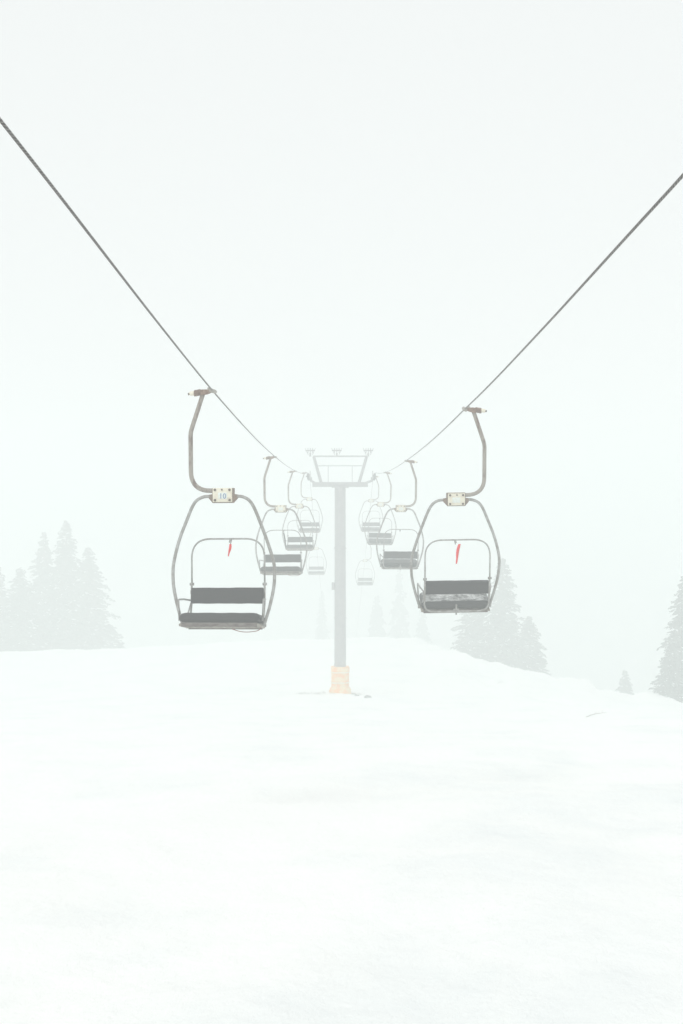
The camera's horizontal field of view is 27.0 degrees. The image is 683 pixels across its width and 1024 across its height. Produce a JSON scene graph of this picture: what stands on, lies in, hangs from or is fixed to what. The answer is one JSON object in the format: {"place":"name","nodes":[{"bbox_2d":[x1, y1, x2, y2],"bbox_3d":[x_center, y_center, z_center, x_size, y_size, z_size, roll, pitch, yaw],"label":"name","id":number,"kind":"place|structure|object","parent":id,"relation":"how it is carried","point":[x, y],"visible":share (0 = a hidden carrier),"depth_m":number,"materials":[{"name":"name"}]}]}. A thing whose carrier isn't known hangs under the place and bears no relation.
{"place":"outdoors","nodes":[
{"label":"outdoors","id":0,"kind":"place"},
{"bbox_2d":[296,691,360,694],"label":"grass stubble","id":1,"kind":"object","parent":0,"point":[323,691],"depth_m":79.43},
{"bbox_2d":[0,610,682,1023],"bbox_3d":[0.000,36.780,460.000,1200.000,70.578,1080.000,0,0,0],"label":"snow ground","id":2,"kind":"structure","parent":0,"point":[218,826],"depth_m":17.63,"materials":[{"name":"white snow"}]},
{"bbox_2d":[0,567,12,648],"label":"conifer tree","id":3,"kind":"object","parent":2,"relation":"on","point":[2,595],"visible":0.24,"depth_m":143.71,"materials":[{"name":"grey plant"}]},
{"bbox_2d":[0,567,58,651],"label":"conifer tree","id":4,"kind":"object","parent":2,"relation":"on","point":[16,621],"visible":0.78,"depth_m":141.29,"materials":[{"name":"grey plant"}]},
{"bbox_2d":[26,532,57,646],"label":"conifer tree","id":5,"kind":"object","parent":2,"relation":"on","point":[43,567],"visible":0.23,"depth_m":149.51,"materials":[{"name":"grey plant"}]},
{"bbox_2d":[36,521,102,649],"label":"conifer tree","id":6,"kind":"object","parent":2,"relation":"on","point":[61,625],"visible":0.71,"depth_m":145.09,"materials":[{"name":"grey plant"}]},
{"bbox_2d":[51,547,125,649],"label":"conifer tree","id":7,"kind":"object","parent":2,"relation":"on","point":[91,598],"visible":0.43,"depth_m":147.33,"materials":[{"name":"grey plant"}]},
{"bbox_2d":[315,590,329,639],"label":"conifer tree","id":8,"kind":"object","parent":2,"relation":"on","point":[321,632],"visible":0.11,"depth_m":214.74,"materials":[{"name":"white plant"}]},
{"bbox_2d":[305,448,375,693],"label":"lift tower","id":9,"kind":"structure","parent":2,"relation":"on","point":[340,672],"depth_m":79.74,"materials":[{"name":"metal"}]},
{"bbox_2d":[0,118,326,637],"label":"haul rope","id":10,"kind":"object","parent":9,"relation":"attached to","point":[25,152],"visible":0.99,"depth_m":10.00,"materials":[{"name":"metal"}]},
{"bbox_2d":[171,387,275,631],"bbox_3d":[-1.597,-0.042,19.149,1.438,3.283,0.669,0,0,7],"label":"lift chair","id":11,"kind":"object","parent":10,"relation":"hanging from","point":[235,595],"visible":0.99,"depth_m":19.20,"materials":[{"name":"metal"}]},
{"bbox_2d":[255,456,307,575],"bbox_3d":[-1.654,0.094,38.770,1.438,3.283,0.669,-1,1,4],"label":"lift chair","id":12,"kind":"object","parent":10,"relation":"hanging from","point":[291,570],"visible":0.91,"depth_m":38.80,"materials":[{"name":"metal"}]},
{"bbox_2d":[282,471,316,550],"bbox_3d":[-1.704,-0.063,57.647,1.438,3.283,0.669,-1,0,2],"label":"lift chair","id":13,"kind":"object","parent":10,"relation":"hanging from","point":[297,539],"visible":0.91,"depth_m":57.67,"materials":[{"name":"metal"}]},
{"bbox_2d":[296,472,322,532],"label":"lift chair","id":14,"kind":"object","parent":10,"relation":"hanging from","point":[307,530],"visible":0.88,"depth_m":76.38,"materials":[{"name":"metal"}]},
{"bbox_2d":[306,527,326,574],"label":"lift chair","id":15,"kind":"object","parent":10,"relation":"hanging from","point":[316,568],"visible":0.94,"depth_m":97.97,"materials":[{"name":"metal"}]},
{"bbox_2d":[356,173,682,633],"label":"haul rope","id":16,"kind":"object","parent":9,"relation":"attached to","point":[668,191],"visible":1,"depth_m":11.01,"materials":[{"name":"metal"}]},
{"bbox_2d":[355,545,374,584],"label":"lift chair","id":17,"kind":"object","parent":16,"relation":"hanging from","point":[365,579],"visible":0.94,"depth_m":102.97,"materials":[{"name":"metal"}]},
{"bbox_2d":[359,476,382,531],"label":"lift chair","id":18,"kind":"object","parent":16,"relation":"hanging from","point":[373,529],"visible":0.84,"depth_m":82.63,"materials":[{"name":"metal"}]},
{"bbox_2d":[364,472,395,544],"bbox_3d":[1.738,-0.165,63.191,1.438,3.283,0.669,1,5,2],"label":"lift chair","id":19,"kind":"object","parent":16,"relation":"hanging from","point":[371,538],"visible":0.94,"depth_m":63.09,"materials":[{"name":"metal"}]},
{"bbox_2d":[376,460,423,569],"bbox_3d":[1.750,0.071,42.206,1.438,3.283,0.669,0,6,-3],"label":"lift chair","id":20,"kind":"object","parent":16,"relation":"hanging from","point":[400,560],"visible":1,"depth_m":42.12,"materials":[{"name":"metal"}]},
{"bbox_2d":[410,406,500,614],"bbox_3d":[1.787,-0.030,22.319,1.438,3.283,0.669,-1,10,-2],"label":"lift chair","id":21,"kind":"object","parent":16,"relation":"hanging from","point":[453,596],"visible":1,"depth_m":22.28,"materials":[{"name":"metal"}]},
{"bbox_2d":[368,596,386,636],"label":"conifer tree","id":22,"kind":"object","parent":2,"relation":"on","point":[375,629],"visible":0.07,"depth_m":207.65,"materials":[{"name":"white plant"}]},
{"bbox_2d":[387,569,410,637],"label":"conifer tree","id":23,"kind":"object","parent":2,"relation":"on","point":[398,616],"visible":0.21,"depth_m":214.62,"materials":[{"name":"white plant"}]},
{"bbox_2d":[414,609,431,643],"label":"conifer tree","id":24,"kind":"object","parent":2,"relation":"on","point":[422,629],"visible":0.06,"depth_m":204.72,"materials":[{"name":"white plant"}]},
{"bbox_2d":[450,612,497,658],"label":"conifer tree","id":25,"kind":"object","parent":2,"relation":"on","point":[465,644],"visible":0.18,"depth_m":130.42,"materials":[{"name":"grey plant"}]},
{"bbox_2d":[470,558,546,673],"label":"conifer tree","id":26,"kind":"object","parent":2,"relation":"on","point":[502,627],"visible":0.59,"depth_m":126.27,"materials":[{"name":"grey plant"}]},
{"bbox_2d":[514,616,550,675],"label":"conifer tree","id":27,"kind":"object","parent":2,"relation":"on","point":[534,646],"visible":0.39,"depth_m":126.52,"materials":[{"name":"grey plant"}]},
{"bbox_2d":[615,670,633,694],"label":"conifer tree","id":28,"kind":"object","parent":2,"relation":"on","point":[625,686],"visible":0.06,"depth_m":131.84,"materials":[{"name":"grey plant"}]},
{"bbox_2d":[648,641,682,699],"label":"conifer tree","id":29,"kind":"object","parent":2,"relation":"on","point":[670,682],"visible":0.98,"depth_m":96.66,"materials":[{"name":"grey plant"}]},
{"bbox_2d":[650,576,682,702],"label":"conifer tree","id":30,"kind":"object","parent":2,"relation":"on","point":[676,632],"visible":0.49,"depth_m":99.73,"materials":[{"name":"grey plant"}]},
{"bbox_2d":[0,0,682,613],"label":"sky","id":31,"kind":"structure","parent":0,"point":[349,218],"materials":[{"name":"white"}]}
]}

